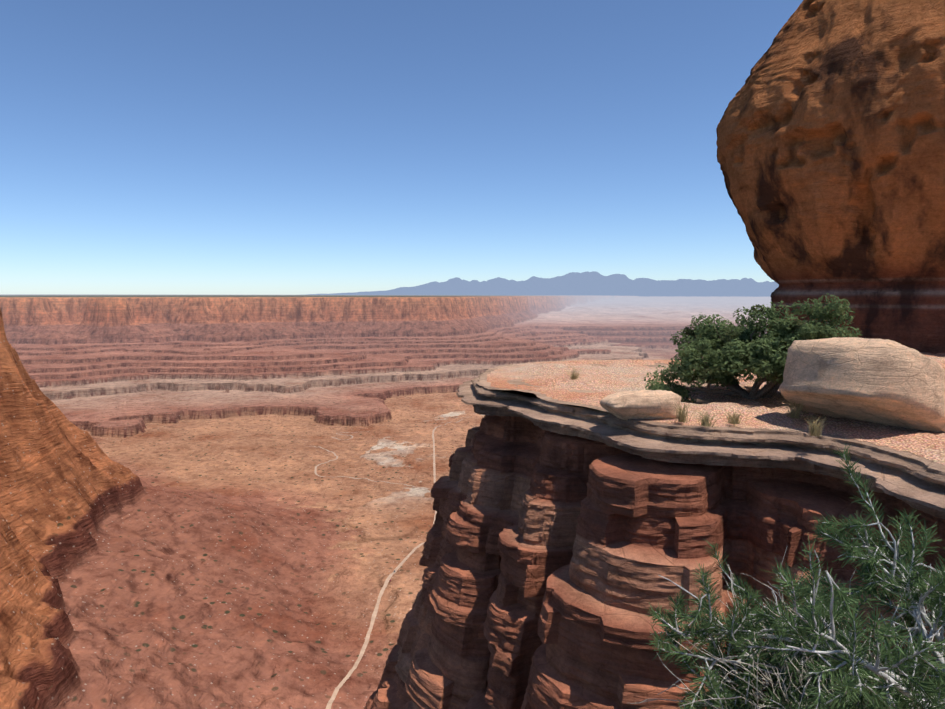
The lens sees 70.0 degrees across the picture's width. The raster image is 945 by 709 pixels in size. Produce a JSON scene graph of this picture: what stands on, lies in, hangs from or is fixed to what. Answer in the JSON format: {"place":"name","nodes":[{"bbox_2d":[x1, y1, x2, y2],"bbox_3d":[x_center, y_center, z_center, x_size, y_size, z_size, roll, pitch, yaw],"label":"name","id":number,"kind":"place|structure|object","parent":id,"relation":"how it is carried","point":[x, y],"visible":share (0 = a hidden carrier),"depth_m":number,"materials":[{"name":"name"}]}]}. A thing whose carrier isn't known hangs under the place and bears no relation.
{"place":"outdoors","nodes":[
{"label":"outdoors","id":0,"kind":"place"},
{"bbox_2d":[0,271,778,708],"bbox_3d":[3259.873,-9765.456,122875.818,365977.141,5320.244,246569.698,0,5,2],"label":"terrain","id":1,"kind":"structure","parent":0,"point":[182,525],"depth_m":1413.19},
{"bbox_2d":[304,446,428,488],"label":"dirt track","id":2,"kind":"structure","parent":1,"relation":"on","point":[352,477],"depth_m":1491.97,"materials":[{"name":"beige soil"}]},
{"bbox_2d":[326,419,462,708],"bbox_3d":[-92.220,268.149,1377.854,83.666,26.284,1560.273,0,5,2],"label":"road","id":3,"kind":"structure","parent":0,"point":[341,683],"depth_m":835.56,"materials":[{"name":"beige soil"}]},
{"bbox_2d":[0,0,802,294],"label":"sky","id":4,"kind":"structure","parent":0,"point":[148,147],"materials":[{"name":"blue"}]},
{"bbox_2d":[364,359,944,708],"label":"crag","id":5,"kind":"object","parent":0,"point":[562,536],"depth_m":10.55,"materials":[{"name":"brown stone"}]},
{"bbox_2d":[716,0,944,353],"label":"rock tower","id":6,"kind":"structure","parent":5,"relation":"on","point":[830,132],"depth_m":24.09,"materials":[{"name":"brown stone"}]},
{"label":"rim rock","id":7,"kind":"object","parent":5,"relation":"on","visible":0},
{"bbox_2d":[630,548,944,708],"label":"bare branches","id":8,"kind":"object","parent":7,"relation":"on","point":[769,680],"visible":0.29,"depth_m":2.56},
{"bbox_2d":[646,444,944,708],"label":"pine branches","id":9,"kind":"object","parent":7,"relation":"on","point":[839,656],"visible":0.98,"depth_m":2.56,"materials":[{"name":"green plant"}]},
{"bbox_2d":[487,352,944,464],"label":"ledge ground","id":10,"kind":"structure","parent":0,"point":[616,376],"depth_m":12.93,"materials":[{"name":"beige sand"}]},
{"bbox_2d":[566,366,579,379],"bbox_3d":[2.359,0.439,15.711,0.463,0.439,0.568,3,6,29],"label":"grass tuft","id":11,"kind":"object","parent":10,"relation":"on","point":[573,376],"visible":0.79,"depth_m":15.71,"materials":[{"name":"plant"}]},
{"bbox_2d":[600,390,681,420],"bbox_3d":[2.877,0.879,11.506,1.338,0.541,0.896,0,5,2],"label":"boulder","id":12,"kind":"object","parent":10,"relation":"on","point":[646,404],"visible":0.88,"depth_m":11.21,"materials":[{"name":"beige stone"}]},
{"bbox_2d":[674,400,693,422],"bbox_3d":[3.361,0.904,10.869,0.435,0.373,0.524,-1,5,-11],"label":"grass tuft","id":13,"kind":"object","parent":10,"relation":"on","point":[681,416],"visible":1,"depth_m":10.86,"materials":[{"name":"plant"}]},
{"bbox_2d":[695,410,717,426],"bbox_3d":[3.659,0.991,10.549,0.381,0.255,0.424,0,5,2],"label":"grass tuft","id":14,"kind":"object","parent":10,"relation":"on","point":[705,421],"visible":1,"depth_m":10.53,"materials":[{"name":"green plant"}]},
{"bbox_2d":[726,412,745,424],"bbox_3d":[4.142,0.993,10.716,0.344,0.222,0.338,0,5,2],"label":"grass tuft","id":15,"kind":"object","parent":10,"relation":"on","point":[733,420],"visible":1,"depth_m":10.69,"materials":[{"name":"plant"}]},
{"bbox_2d":[644,293,861,402],"bbox_3d":[5.414,-0.084,13.349,4.218,2.257,3.565,0,5,2],"label":"foliage","id":16,"kind":"object","parent":10,"relation":"on","point":[714,354],"visible":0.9,"depth_m":12.54,"materials":[{"name":"green plant"}]},
{"bbox_2d":[781,395,807,418],"bbox_3d":[5.342,0.842,11.251,0.583,0.428,0.532,0,5,2],"label":"grass tuft","id":17,"kind":"object","parent":10,"relation":"on","point":[795,411],"visible":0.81,"depth_m":11.21,"materials":[{"name":"green plant"}]},
{"bbox_2d":[805,416,829,436],"bbox_3d":[4.989,1.035,9.814,0.343,0.299,0.450,2,6,22],"label":"grass tuft","id":18,"kind":"object","parent":10,"relation":"on","point":[815,430],"visible":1,"depth_m":9.79,"materials":[{"name":"plant"}]},
{"bbox_2d":[779,337,944,432],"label":"boulder","id":19,"kind":"object","parent":10,"relation":"on","point":[887,382],"visible":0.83,"depth_m":9.92,"materials":[{"name":"beige stone"}]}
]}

